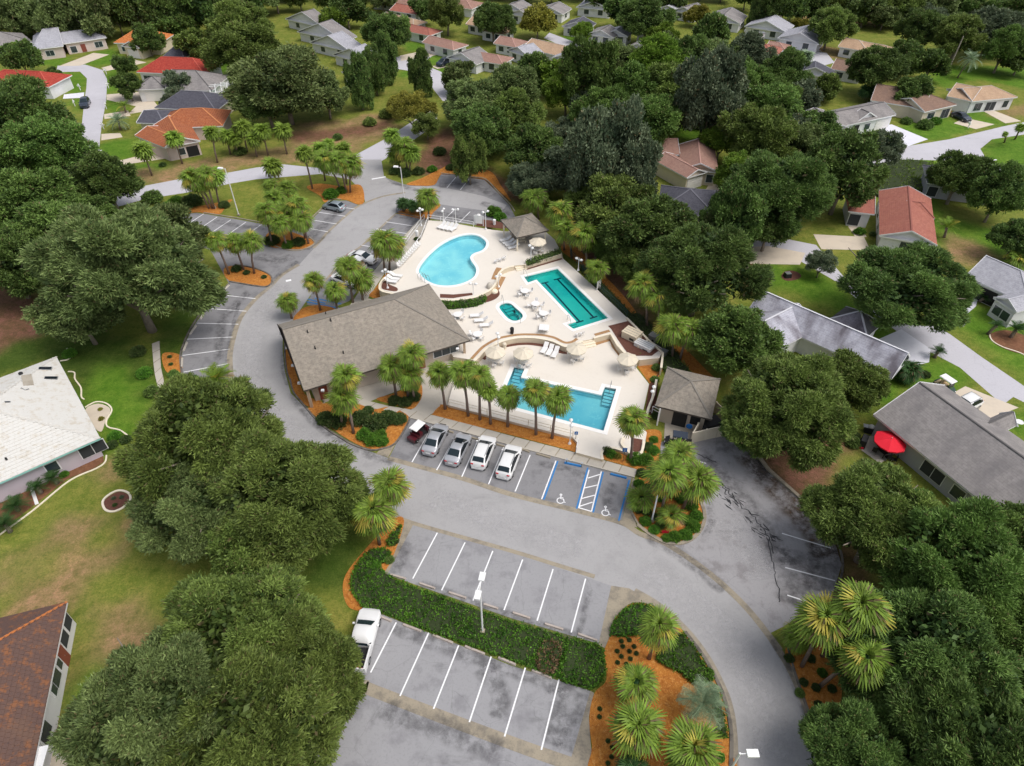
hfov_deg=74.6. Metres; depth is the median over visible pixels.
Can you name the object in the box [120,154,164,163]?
driveway
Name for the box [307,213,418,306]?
parking lot
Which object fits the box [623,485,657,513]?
cabbage palm
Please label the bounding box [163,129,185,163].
cabbage palm
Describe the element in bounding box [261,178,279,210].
cabbage palm
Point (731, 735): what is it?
kerb
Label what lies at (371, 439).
shrub
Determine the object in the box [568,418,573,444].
globe lamp
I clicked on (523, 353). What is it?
patio umbrella
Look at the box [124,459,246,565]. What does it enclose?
live oak
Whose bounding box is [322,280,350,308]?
cabbage palm
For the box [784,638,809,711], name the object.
kerb
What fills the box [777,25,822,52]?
house
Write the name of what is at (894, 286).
live oak
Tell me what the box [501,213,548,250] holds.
pavilion
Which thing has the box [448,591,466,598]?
wheel stop
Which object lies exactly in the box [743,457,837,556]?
paving stain
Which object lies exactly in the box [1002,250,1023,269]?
cabbage palm
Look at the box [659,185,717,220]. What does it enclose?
house
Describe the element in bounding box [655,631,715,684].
ground cover
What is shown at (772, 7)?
live oak
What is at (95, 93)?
street
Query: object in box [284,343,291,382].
kerb
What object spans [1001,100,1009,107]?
window
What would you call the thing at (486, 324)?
sun lounger
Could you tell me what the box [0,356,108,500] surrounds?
house
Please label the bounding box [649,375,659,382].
shrub
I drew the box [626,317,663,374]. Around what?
wall
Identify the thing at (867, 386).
live oak
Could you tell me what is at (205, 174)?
cabbage palm
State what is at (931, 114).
window
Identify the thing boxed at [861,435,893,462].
patio
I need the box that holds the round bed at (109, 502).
[104,492,128,509]
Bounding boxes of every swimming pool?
[416,233,488,286]
[495,360,620,434]
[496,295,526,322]
[520,266,612,331]
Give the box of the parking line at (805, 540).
[782,533,830,548]
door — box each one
[58,644,70,666]
[80,44,86,51]
[127,49,140,58]
[144,91,162,100]
[318,386,328,399]
[686,175,702,187]
[874,118,889,129]
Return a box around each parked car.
[78,96,90,108]
[322,200,345,212]
[330,272,353,288]
[347,250,377,265]
[421,423,448,456]
[436,56,448,66]
[444,433,471,466]
[470,435,496,470]
[495,444,521,480]
[950,111,971,121]
[961,391,984,408]
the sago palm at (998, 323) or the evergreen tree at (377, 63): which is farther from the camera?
the evergreen tree at (377, 63)
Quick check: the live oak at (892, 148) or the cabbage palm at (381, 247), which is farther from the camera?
the live oak at (892, 148)
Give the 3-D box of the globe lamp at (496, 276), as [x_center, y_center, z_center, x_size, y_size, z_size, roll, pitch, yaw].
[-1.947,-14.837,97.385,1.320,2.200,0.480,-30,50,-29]
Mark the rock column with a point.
(489, 285)
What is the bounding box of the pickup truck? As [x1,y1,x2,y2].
[351,608,381,672]
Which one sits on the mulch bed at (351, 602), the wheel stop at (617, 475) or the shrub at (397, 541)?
the shrub at (397, 541)
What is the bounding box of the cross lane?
[368,184,505,210]
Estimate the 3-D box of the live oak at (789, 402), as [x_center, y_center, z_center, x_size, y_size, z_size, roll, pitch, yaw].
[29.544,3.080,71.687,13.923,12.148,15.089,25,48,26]
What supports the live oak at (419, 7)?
on the ground at (88, 562)
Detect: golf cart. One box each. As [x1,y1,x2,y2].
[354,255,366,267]
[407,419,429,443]
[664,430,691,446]
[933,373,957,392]
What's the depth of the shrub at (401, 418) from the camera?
78.38 m
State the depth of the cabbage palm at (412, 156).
125.35 m
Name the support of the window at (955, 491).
in the house at (957, 445)
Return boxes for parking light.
[217,167,239,215]
[393,165,403,196]
[474,572,485,632]
[650,495,657,522]
[731,749,759,765]
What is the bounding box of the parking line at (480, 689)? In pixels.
[469,656,491,721]
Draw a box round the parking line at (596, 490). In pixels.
[591,471,601,510]
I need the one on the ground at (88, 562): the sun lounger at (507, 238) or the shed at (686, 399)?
the shed at (686, 399)
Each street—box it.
[57,65,106,144]
[113,112,436,206]
[396,56,446,100]
[544,33,576,44]
[752,240,1023,401]
[873,122,1023,164]
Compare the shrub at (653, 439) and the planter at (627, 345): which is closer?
the shrub at (653, 439)
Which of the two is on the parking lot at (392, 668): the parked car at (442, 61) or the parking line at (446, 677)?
the parking line at (446, 677)
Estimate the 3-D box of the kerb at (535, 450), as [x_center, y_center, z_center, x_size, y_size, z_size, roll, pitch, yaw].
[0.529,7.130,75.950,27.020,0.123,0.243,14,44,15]
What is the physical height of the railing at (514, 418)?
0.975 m
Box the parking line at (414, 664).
[399,632,428,695]
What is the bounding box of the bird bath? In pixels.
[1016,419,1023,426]
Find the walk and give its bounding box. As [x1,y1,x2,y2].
[350,219,427,304]
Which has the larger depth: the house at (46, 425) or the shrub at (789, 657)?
the house at (46, 425)
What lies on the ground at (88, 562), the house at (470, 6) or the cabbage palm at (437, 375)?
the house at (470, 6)
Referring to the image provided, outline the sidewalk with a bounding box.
[152,341,636,475]
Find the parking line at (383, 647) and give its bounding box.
[370,622,396,671]
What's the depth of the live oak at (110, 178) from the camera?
110.77 m
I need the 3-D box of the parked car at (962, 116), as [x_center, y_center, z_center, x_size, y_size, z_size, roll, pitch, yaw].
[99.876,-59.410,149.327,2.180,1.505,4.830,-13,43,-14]
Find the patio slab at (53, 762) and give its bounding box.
[50,749,67,765]
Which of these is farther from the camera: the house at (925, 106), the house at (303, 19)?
the house at (303, 19)
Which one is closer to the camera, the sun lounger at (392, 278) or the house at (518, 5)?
the sun lounger at (392, 278)
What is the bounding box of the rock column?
[486,282,492,288]
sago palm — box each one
[0,493,32,515]
[0,512,20,533]
[24,477,50,495]
[41,469,64,485]
[928,344,947,359]
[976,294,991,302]
[986,320,1004,334]
[1004,320,1023,337]
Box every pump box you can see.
[621,325,642,342]
[634,338,654,352]
[648,331,658,342]
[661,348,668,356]
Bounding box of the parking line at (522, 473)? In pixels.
[515,455,529,490]
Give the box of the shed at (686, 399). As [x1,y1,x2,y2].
[655,366,720,430]
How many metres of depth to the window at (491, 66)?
172.81 m
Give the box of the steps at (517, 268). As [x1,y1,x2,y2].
[515,266,526,270]
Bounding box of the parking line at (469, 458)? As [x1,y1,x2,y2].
[461,437,479,476]
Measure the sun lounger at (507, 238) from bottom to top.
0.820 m
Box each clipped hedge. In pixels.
[442,294,486,309]
[525,248,560,265]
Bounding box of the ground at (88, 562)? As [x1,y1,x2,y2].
[0,0,1023,765]
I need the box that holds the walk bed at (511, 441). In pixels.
[371,403,636,474]
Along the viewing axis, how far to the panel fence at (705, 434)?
76.09 m
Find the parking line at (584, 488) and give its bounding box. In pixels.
[578,470,589,507]
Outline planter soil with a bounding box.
[633,438,642,451]
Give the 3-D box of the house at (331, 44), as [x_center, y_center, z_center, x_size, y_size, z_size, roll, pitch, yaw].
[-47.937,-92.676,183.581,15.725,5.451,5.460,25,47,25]
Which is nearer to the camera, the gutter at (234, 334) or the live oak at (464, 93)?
the gutter at (234, 334)
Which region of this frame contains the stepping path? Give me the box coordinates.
[30,490,38,504]
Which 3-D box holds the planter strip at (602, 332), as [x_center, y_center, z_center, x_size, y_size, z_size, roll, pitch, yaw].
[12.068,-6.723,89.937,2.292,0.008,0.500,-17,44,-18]
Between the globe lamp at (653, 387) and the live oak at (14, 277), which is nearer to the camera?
the globe lamp at (653, 387)
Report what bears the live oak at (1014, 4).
on the ground at (88, 562)
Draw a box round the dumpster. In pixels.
[702,414,720,429]
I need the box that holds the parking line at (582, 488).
[576,468,587,508]
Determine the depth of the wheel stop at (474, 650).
58.01 m
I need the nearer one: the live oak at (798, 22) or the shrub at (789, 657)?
the shrub at (789, 657)
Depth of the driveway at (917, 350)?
89.59 m
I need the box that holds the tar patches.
[696,453,782,601]
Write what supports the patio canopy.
on the ground at (88, 562)
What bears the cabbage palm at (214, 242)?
on the mulch bed at (251, 278)
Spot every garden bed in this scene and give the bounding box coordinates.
[0,451,103,530]
[86,404,109,431]
[989,330,1023,353]
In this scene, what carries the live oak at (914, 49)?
on the ground at (88, 562)
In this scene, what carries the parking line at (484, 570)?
on the parking lot at (561, 599)
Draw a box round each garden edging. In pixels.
[0,455,106,534]
[68,371,83,399]
[85,401,127,434]
[101,489,131,512]
[989,335,1023,354]
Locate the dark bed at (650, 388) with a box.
[645,373,658,424]
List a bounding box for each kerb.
[179,283,229,373]
[203,212,258,221]
[229,264,272,286]
[275,237,314,250]
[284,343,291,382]
[290,378,409,450]
[312,198,340,216]
[410,417,634,477]
[442,173,514,211]
[630,486,638,523]
[636,501,706,544]
[684,631,733,765]
[757,457,800,497]
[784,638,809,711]
[834,538,843,591]
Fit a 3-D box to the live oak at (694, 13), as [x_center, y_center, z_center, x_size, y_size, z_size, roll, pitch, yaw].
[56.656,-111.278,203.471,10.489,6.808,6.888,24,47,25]
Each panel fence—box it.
[691,422,721,442]
[713,401,723,419]
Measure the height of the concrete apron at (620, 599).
0.001 m
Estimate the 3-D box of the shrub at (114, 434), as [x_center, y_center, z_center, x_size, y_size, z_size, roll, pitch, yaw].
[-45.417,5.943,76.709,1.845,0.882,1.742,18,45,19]
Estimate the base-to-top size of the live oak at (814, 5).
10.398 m
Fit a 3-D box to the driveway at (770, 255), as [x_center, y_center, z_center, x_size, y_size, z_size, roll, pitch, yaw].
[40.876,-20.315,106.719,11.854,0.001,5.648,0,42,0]
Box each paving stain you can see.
[243,286,319,443]
[643,573,788,757]
[717,521,762,577]
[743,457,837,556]
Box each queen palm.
[116,99,132,112]
[199,362,236,383]
[935,216,960,237]
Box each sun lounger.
[384,276,397,283]
[387,274,399,281]
[390,271,402,276]
[437,220,445,227]
[440,221,449,230]
[445,222,453,229]
[449,223,457,230]
[470,311,483,316]
[474,315,487,322]
[479,320,492,326]
[499,235,511,240]
[502,238,513,243]
[505,240,516,247]
[508,242,519,248]
[538,324,543,329]
[540,341,548,354]
[543,324,548,331]
[545,343,554,355]
[550,345,559,357]
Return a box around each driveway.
[60,53,108,65]
[63,92,83,98]
[101,133,121,139]
[102,60,146,70]
[104,111,130,118]
[107,92,156,113]
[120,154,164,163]
[400,52,434,60]
[706,184,720,190]
[750,246,804,264]
[813,234,867,249]
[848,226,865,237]
[879,329,930,363]
[883,124,926,145]
[955,119,993,128]
[956,386,1018,417]
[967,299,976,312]
[985,111,1019,122]
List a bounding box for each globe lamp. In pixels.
[381,268,389,288]
[482,210,488,229]
[495,273,501,287]
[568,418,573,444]
[649,385,655,411]
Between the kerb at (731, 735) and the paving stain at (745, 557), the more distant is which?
the paving stain at (745, 557)
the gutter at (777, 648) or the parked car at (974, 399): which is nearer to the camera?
the gutter at (777, 648)
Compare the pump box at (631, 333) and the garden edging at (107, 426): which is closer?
the garden edging at (107, 426)
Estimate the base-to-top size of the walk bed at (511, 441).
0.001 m
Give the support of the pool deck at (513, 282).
on the ground at (88, 562)
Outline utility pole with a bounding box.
[951,36,963,64]
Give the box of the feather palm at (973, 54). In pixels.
[957,49,982,77]
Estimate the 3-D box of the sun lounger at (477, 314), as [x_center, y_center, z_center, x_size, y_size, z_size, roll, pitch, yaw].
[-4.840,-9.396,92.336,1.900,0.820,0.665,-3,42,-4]
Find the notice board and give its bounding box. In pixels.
[474,214,483,225]
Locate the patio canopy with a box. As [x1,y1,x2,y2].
[35,745,58,765]
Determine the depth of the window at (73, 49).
185.10 m
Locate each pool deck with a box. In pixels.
[380,220,558,298]
[448,252,661,365]
[448,341,648,460]
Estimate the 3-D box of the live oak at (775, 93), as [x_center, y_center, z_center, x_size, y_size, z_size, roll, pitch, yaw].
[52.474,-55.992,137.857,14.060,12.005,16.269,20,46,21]
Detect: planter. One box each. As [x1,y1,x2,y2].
[381,281,397,290]
[440,293,471,297]
[476,219,505,228]
[483,343,566,359]
[485,290,499,301]
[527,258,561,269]
[596,339,618,355]
[609,321,660,355]
[783,271,791,278]
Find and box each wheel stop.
[381,616,391,621]
[390,573,405,579]
[402,623,421,632]
[419,582,435,589]
[432,634,452,643]
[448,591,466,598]
[464,645,484,654]
[483,603,497,609]
[498,656,515,665]
[512,611,530,619]
[531,669,551,679]
[536,453,550,458]
[544,622,562,630]
[564,462,580,466]
[577,633,597,641]
[610,473,626,478]
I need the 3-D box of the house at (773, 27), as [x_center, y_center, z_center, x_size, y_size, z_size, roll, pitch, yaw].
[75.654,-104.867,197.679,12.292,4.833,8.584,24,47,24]
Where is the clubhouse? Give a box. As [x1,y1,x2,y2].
[277,284,470,407]
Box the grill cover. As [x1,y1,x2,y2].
[859,434,868,448]
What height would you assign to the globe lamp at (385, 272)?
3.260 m
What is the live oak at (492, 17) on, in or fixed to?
on the ground at (88, 562)
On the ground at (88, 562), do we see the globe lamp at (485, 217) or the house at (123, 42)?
the house at (123, 42)
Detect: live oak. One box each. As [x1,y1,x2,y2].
[0,0,22,32]
[0,38,45,69]
[0,70,76,130]
[0,109,99,171]
[0,129,36,173]
[0,164,87,224]
[0,199,101,243]
[0,224,44,299]
[11,0,34,34]
[14,201,229,333]
[19,281,126,344]
[24,0,79,32]
[44,66,62,73]
[46,625,230,765]
[47,137,88,173]
[62,0,115,36]
[67,149,145,209]
[75,192,119,218]
[106,0,135,36]
[108,72,144,100]
[109,0,140,24]
[110,54,138,75]
[110,371,289,526]
[118,201,210,259]
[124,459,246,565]
[128,21,165,56]
[136,0,175,31]
[148,16,184,34]
[153,640,352,765]
[157,563,331,711]
[158,93,174,103]
[159,0,202,29]
[161,69,191,93]
[172,27,210,58]
[181,0,220,26]
[197,427,372,571]
[198,494,286,577]
[199,19,281,71]
[202,0,274,37]
[219,41,332,124]
[233,76,295,128]
[245,0,264,6]
[264,0,281,13]
[267,605,367,735]
[283,0,307,11]
[308,69,351,119]
[313,0,328,7]
[318,6,347,25]
[320,0,371,29]
[359,10,412,46]
[370,0,396,13]
[385,93,400,112]
[391,89,438,123]
[407,0,431,20]
[410,112,440,139]
[427,0,464,35]
[440,76,494,120]
[441,59,474,89]
[449,102,515,157]
[449,131,488,184]
[471,0,516,42]
[487,61,540,105]
[490,87,546,136]
[502,121,563,167]
[504,161,551,195]
[516,50,549,91]
[518,1,557,38]
[538,58,560,82]
[540,144,569,191]
[545,113,575,146]
[558,33,620,102]
[562,92,655,192]
[562,182,600,216]
[568,84,593,109]
[568,84,629,123]
[569,21,593,37]
[572,171,657,243]
[583,220,609,260]
[584,0,604,6]
[594,191,700,261]
[597,37,641,67]
[601,246,640,283]
[602,0,630,19]
[605,59,659,98]
[614,0,679,38]
[615,134,663,194]
[627,31,690,75]
[632,220,775,316]
[641,92,684,144]
[645,21,680,38]
[646,60,690,114]
[660,0,687,7]
[663,30,681,39]
[672,41,750,132]
[676,33,711,68]
[682,4,710,25]
[690,302,789,375]
[691,11,731,39]
[696,37,741,58]
[696,123,733,160]
[698,171,770,246]
[698,210,720,231]
[712,149,749,188]
[714,101,799,159]
[716,350,859,473]
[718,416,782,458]
[720,148,839,238]
[731,29,778,64]
[733,0,753,10]
[738,55,774,101]
[738,81,805,121]
[755,207,801,251]
[758,0,790,18]
[762,46,814,82]
[772,73,803,99]
[778,0,810,21]
[788,119,823,156]
[789,110,811,124]
[791,18,809,26]
[792,78,824,109]
[796,455,944,583]
[797,690,924,765]
[801,109,841,135]
[802,0,830,18]
[804,249,838,277]
[806,125,892,214]
[808,3,859,50]
[810,346,891,413]
[815,72,842,100]
[825,581,1023,721]
[826,0,849,8]
[835,239,984,334]
[844,44,912,95]
[845,0,888,27]
[856,10,870,24]
[867,650,1023,765]
[869,5,901,29]
[872,127,906,165]
[874,486,1023,631]
[879,0,905,24]
[891,7,949,45]
[892,38,927,74]
[893,73,935,100]
[894,2,907,17]
[899,4,924,19]
[903,0,926,10]
[909,553,1023,689]
[919,48,952,75]
[923,1,932,9]
[924,148,997,204]
[925,0,960,14]
[927,5,949,22]
[930,11,988,61]
[958,0,985,11]
[964,159,1023,222]
[970,4,1023,56]
[971,0,986,12]
[976,23,1023,72]
[983,0,1009,8]
[984,217,1023,259]
[994,679,1023,706]
[997,500,1023,551]
[998,44,1023,75]
[1002,0,1023,11]
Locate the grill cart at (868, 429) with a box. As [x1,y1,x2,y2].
[863,424,874,433]
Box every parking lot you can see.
[181,284,266,378]
[183,201,356,284]
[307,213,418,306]
[361,614,589,756]
[386,174,514,224]
[387,525,610,643]
[390,419,631,519]
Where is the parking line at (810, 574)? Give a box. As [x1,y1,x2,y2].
[785,567,834,580]
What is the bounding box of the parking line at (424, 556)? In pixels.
[412,533,437,578]
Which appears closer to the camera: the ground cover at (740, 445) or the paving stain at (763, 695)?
the paving stain at (763, 695)
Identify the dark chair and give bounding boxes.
[883,454,892,461]
[890,454,898,463]
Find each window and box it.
[40,719,52,745]
[43,460,61,471]
[45,50,55,56]
[50,683,57,697]
[52,666,61,689]
[56,656,63,671]
[69,45,77,52]
[94,41,103,47]
[176,147,186,154]
[433,345,458,358]
[443,49,447,55]
[488,63,494,69]
[498,45,503,51]
[597,10,602,15]
[705,174,713,182]
[769,31,775,37]
[801,43,808,49]
[836,71,843,78]
[842,49,849,55]
[863,122,870,129]
[898,241,911,249]
[926,111,935,118]
[948,483,967,501]
[972,102,983,110]
[990,304,1002,316]
[998,309,1011,322]
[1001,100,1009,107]
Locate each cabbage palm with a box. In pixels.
[131,139,155,175]
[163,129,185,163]
[177,166,209,208]
[191,164,220,208]
[192,181,212,208]
[201,125,221,162]
[203,230,229,274]
[210,165,227,202]
[218,127,233,154]
[223,231,245,269]
[226,131,244,155]
[231,118,253,150]
[239,228,265,273]
[243,131,262,156]
[251,122,272,155]
[251,201,277,245]
[259,156,284,178]
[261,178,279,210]
[263,186,286,210]
[264,213,293,244]
[271,121,292,154]
[274,291,300,318]
[276,178,299,197]
[276,205,293,239]
[282,195,313,238]
[288,210,314,243]
[294,144,313,188]
[301,271,326,310]
[310,141,329,180]
[310,148,339,186]
[321,137,334,151]
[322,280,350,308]
[324,386,362,422]
[327,150,350,192]
[328,362,364,433]
[331,254,365,302]
[332,140,352,183]
[338,153,364,192]
[347,265,377,299]
[347,490,398,545]
[366,228,401,272]
[368,464,414,508]
[376,352,404,395]
[382,127,401,165]
[385,148,403,168]
[385,234,407,270]
[388,136,415,167]
[392,365,424,397]
[394,339,427,396]
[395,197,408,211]
[400,145,421,171]
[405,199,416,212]
[414,187,439,219]
[415,200,425,212]
[425,360,449,409]
[444,358,478,416]
[466,361,496,419]
[476,382,498,424]
[494,383,521,427]
[517,375,552,434]
[518,187,549,219]
[541,384,575,438]
[544,199,573,250]
[552,219,575,258]
[564,220,599,268]
[583,259,610,288]
[605,695,667,760]
[609,661,660,706]
[613,404,651,458]
[614,751,650,765]
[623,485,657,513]
[624,268,658,325]
[636,603,682,660]
[639,454,689,513]
[640,286,668,332]
[653,313,692,356]
[655,437,700,498]
[655,502,688,531]
[657,713,724,765]
[674,316,700,359]
[676,459,723,510]
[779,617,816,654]
[789,590,853,667]
[800,48,815,61]
[819,635,896,692]
[820,576,896,657]
[858,84,874,100]
[894,359,925,386]
[1002,131,1008,142]
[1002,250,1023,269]
[1014,123,1023,139]
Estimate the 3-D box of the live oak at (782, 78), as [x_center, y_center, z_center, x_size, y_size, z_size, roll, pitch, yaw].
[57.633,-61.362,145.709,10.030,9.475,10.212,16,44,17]
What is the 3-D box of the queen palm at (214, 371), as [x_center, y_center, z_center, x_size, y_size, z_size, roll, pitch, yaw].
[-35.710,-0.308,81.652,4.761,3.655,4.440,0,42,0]
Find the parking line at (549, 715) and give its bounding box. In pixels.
[541,679,558,749]
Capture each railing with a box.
[398,217,428,267]
[404,215,424,243]
[428,215,473,226]
[448,399,573,436]
[570,252,627,316]
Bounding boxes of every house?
[0,31,32,53]
[0,69,73,98]
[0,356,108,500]
[0,601,75,765]
[32,27,107,59]
[113,30,173,58]
[135,69,228,101]
[135,108,231,160]
[136,56,222,79]
[136,90,233,128]
[163,46,189,56]
[285,8,319,29]
[297,19,356,41]
[309,31,360,56]
[332,43,366,65]
[373,0,407,10]
[385,13,427,26]
[389,3,419,19]
[410,24,442,42]
[422,35,468,56]
[446,46,486,73]
[459,0,481,16]
[466,15,482,35]
[481,28,512,40]
[481,52,513,71]
[493,35,527,54]
[507,43,543,62]
[510,0,530,10]
[512,5,533,23]
[526,38,565,60]
[546,1,571,22]
[551,46,577,58]
[562,16,595,36]
[576,0,608,18]
[588,24,617,43]
[610,26,631,45]
[631,41,640,47]
[655,138,717,187]
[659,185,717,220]
[661,4,679,9]
[674,2,698,22]
[716,7,747,32]
[744,15,794,40]
[749,292,909,378]
[764,43,782,54]
[768,40,791,52]
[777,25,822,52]
[803,60,834,85]
[806,101,895,132]
[831,58,857,83]
[838,37,866,58]
[843,186,937,249]
[862,41,893,53]
[870,84,956,122]
[871,381,1023,504]
[921,165,983,204]
[945,83,1017,112]
[968,255,1023,327]
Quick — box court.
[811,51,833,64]
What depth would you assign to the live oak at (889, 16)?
198.73 m
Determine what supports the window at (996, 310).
in the house at (1001, 282)
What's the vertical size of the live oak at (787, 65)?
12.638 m
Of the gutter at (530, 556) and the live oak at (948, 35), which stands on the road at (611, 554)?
the gutter at (530, 556)
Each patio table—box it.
[453,311,461,318]
[473,331,481,338]
[521,288,528,295]
[531,301,539,308]
[539,310,547,317]
[571,355,580,360]
[622,365,631,371]
[877,447,891,457]
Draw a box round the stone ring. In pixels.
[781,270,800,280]
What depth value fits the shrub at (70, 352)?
87.44 m
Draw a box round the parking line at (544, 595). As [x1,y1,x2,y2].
[536,569,553,620]
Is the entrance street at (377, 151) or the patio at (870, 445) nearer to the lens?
the patio at (870, 445)
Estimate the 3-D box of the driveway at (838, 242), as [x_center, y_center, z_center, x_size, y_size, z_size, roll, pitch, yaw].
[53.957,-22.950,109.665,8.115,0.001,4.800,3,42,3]
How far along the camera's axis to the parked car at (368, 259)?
104.36 m
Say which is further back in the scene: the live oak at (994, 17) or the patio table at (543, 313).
the live oak at (994, 17)
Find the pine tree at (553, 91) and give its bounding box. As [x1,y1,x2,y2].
[540,68,586,115]
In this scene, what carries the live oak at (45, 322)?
on the ground at (88, 562)
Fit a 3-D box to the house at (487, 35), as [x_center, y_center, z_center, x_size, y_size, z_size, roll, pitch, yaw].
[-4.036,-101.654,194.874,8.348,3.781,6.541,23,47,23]
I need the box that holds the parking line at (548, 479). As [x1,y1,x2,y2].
[541,461,555,498]
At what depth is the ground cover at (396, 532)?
66.58 m
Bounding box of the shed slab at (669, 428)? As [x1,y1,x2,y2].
[664,423,693,439]
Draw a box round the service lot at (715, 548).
[660,436,840,632]
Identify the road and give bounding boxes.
[233,160,815,765]
[318,687,553,765]
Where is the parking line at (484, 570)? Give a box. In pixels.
[473,551,492,600]
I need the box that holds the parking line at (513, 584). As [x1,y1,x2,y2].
[503,559,522,609]
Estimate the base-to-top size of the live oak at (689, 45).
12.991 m
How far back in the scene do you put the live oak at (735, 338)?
80.09 m
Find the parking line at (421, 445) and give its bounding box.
[412,426,432,461]
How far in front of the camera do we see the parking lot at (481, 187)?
121.81 m
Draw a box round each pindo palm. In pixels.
[106,112,129,130]
[675,674,728,731]
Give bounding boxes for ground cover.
[348,551,568,678]
[366,546,391,563]
[385,524,402,546]
[535,638,561,673]
[557,636,607,690]
[578,266,650,337]
[609,600,652,637]
[631,311,680,360]
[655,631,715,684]
[660,352,689,371]
[712,684,729,738]
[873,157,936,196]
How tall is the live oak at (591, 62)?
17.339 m
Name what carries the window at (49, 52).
in the house at (52, 43)
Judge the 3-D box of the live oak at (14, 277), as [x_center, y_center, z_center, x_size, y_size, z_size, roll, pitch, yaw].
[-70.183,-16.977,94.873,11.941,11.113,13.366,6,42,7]
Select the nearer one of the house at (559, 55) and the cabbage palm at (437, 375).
the cabbage palm at (437, 375)
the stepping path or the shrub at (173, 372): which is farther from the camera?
the shrub at (173, 372)
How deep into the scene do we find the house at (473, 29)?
199.39 m
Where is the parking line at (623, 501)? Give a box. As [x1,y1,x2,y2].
[618,480,629,520]
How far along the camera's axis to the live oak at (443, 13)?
191.46 m
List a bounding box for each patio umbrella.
[485,346,505,359]
[513,347,533,360]
[529,237,545,247]
[566,342,586,355]
[617,352,638,366]
[874,431,905,452]
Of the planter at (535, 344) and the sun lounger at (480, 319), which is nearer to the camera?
the planter at (535, 344)
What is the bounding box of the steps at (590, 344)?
[583,340,596,347]
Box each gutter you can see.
[227,264,299,379]
[312,192,404,247]
[322,214,395,282]
[364,680,570,765]
[387,456,781,648]
[395,513,594,577]
[634,588,737,765]
[765,633,806,715]
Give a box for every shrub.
[59,470,69,477]
[61,347,77,358]
[106,429,122,440]
[106,440,118,449]
[118,434,131,444]
[128,345,146,357]
[134,365,153,378]
[140,189,163,203]
[143,384,160,398]
[158,162,166,166]
[167,195,181,203]
[167,369,179,377]
[179,193,203,207]
[218,200,230,208]
[231,265,241,271]
[233,146,247,155]
[263,234,280,246]
[281,240,294,248]
[292,237,305,246]
[315,410,331,425]
[322,188,339,199]
[325,412,348,429]
[332,133,342,139]
[336,186,347,193]
[349,409,368,427]
[356,427,372,440]
[362,116,376,125]
[362,405,373,413]
[362,412,386,431]
[363,432,378,446]
[372,561,381,568]
[373,428,387,435]
[376,435,389,446]
[378,108,392,118]
[379,409,395,426]
[385,555,394,564]
[387,395,400,405]
[388,167,399,174]
[390,537,399,545]
[392,412,407,425]
[398,167,412,176]
[398,396,412,407]
[408,391,421,402]
[412,166,425,175]
[427,165,437,171]
[433,146,446,155]
[445,163,452,170]
[486,205,501,216]
[493,212,506,220]
[603,446,611,454]
[606,449,615,458]
[615,452,621,459]
[626,452,642,465]
[633,479,644,486]
[633,507,642,513]
[636,468,646,477]
[639,452,653,466]
[639,515,651,526]
[642,508,651,515]
[644,442,653,450]
[647,444,659,455]
[648,524,660,534]
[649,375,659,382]
[649,436,658,442]
[650,513,658,520]
[651,363,659,371]
[651,410,658,418]
[654,521,665,529]
[661,533,670,542]
[668,530,682,543]
[674,493,685,503]
[679,528,692,540]
[681,515,691,525]
[685,501,698,510]
[685,519,701,533]
[689,509,704,521]
[712,728,722,737]
[715,751,724,762]
[783,653,794,663]
[794,687,804,698]
[799,677,808,686]
[807,654,816,663]
[810,682,820,692]
[813,700,821,705]
[817,667,827,677]
[827,683,836,693]
[844,435,860,449]
[853,227,866,234]
[899,116,912,124]
[916,118,934,129]
[920,370,931,377]
[929,116,942,124]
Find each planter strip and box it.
[470,333,577,358]
[491,267,501,279]
[496,276,505,289]
[594,330,609,335]
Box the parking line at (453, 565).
[441,542,465,589]
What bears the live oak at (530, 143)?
on the ground at (88, 562)
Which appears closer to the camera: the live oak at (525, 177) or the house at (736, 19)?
the live oak at (525, 177)
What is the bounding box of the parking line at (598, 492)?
[592,472,603,512]
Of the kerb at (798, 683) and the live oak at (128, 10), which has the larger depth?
the live oak at (128, 10)
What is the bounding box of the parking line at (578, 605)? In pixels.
[571,579,585,632]
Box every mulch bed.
[162,352,181,372]
[191,199,232,213]
[224,266,270,285]
[266,231,313,248]
[286,349,322,406]
[293,305,334,319]
[307,184,363,203]
[308,403,408,448]
[343,516,403,610]
[369,273,388,297]
[377,385,421,408]
[398,204,440,219]
[407,167,510,200]
[432,404,576,451]
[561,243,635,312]
[588,603,736,765]
[603,429,702,540]
[637,361,662,382]
[670,344,712,376]
[785,643,841,709]
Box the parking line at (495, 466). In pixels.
[488,447,503,483]
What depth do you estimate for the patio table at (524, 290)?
96.13 m
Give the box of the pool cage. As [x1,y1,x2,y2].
[209,82,229,92]
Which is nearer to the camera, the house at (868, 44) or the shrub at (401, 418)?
the shrub at (401, 418)
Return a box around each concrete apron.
[376,434,400,456]
[385,520,412,573]
[570,691,593,765]
[599,586,655,647]
[622,478,636,526]
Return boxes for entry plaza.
[355,357,457,401]
[411,359,453,413]
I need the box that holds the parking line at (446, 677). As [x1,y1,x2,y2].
[433,645,458,708]
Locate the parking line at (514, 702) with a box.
[504,668,525,735]
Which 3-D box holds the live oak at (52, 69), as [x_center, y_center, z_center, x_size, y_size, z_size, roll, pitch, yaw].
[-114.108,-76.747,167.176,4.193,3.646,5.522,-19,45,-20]
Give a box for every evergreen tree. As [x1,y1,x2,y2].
[342,49,374,109]
[361,41,390,95]
[376,28,399,84]
[406,46,433,97]
[746,0,765,24]
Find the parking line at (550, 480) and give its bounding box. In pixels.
[543,461,557,499]
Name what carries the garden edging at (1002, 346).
on the ground at (88, 562)
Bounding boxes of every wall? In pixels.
[378,278,392,296]
[440,265,513,301]
[459,336,582,388]
[524,253,561,267]
[593,333,627,356]
[600,447,627,461]
[620,437,644,455]
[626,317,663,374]
[646,379,657,413]

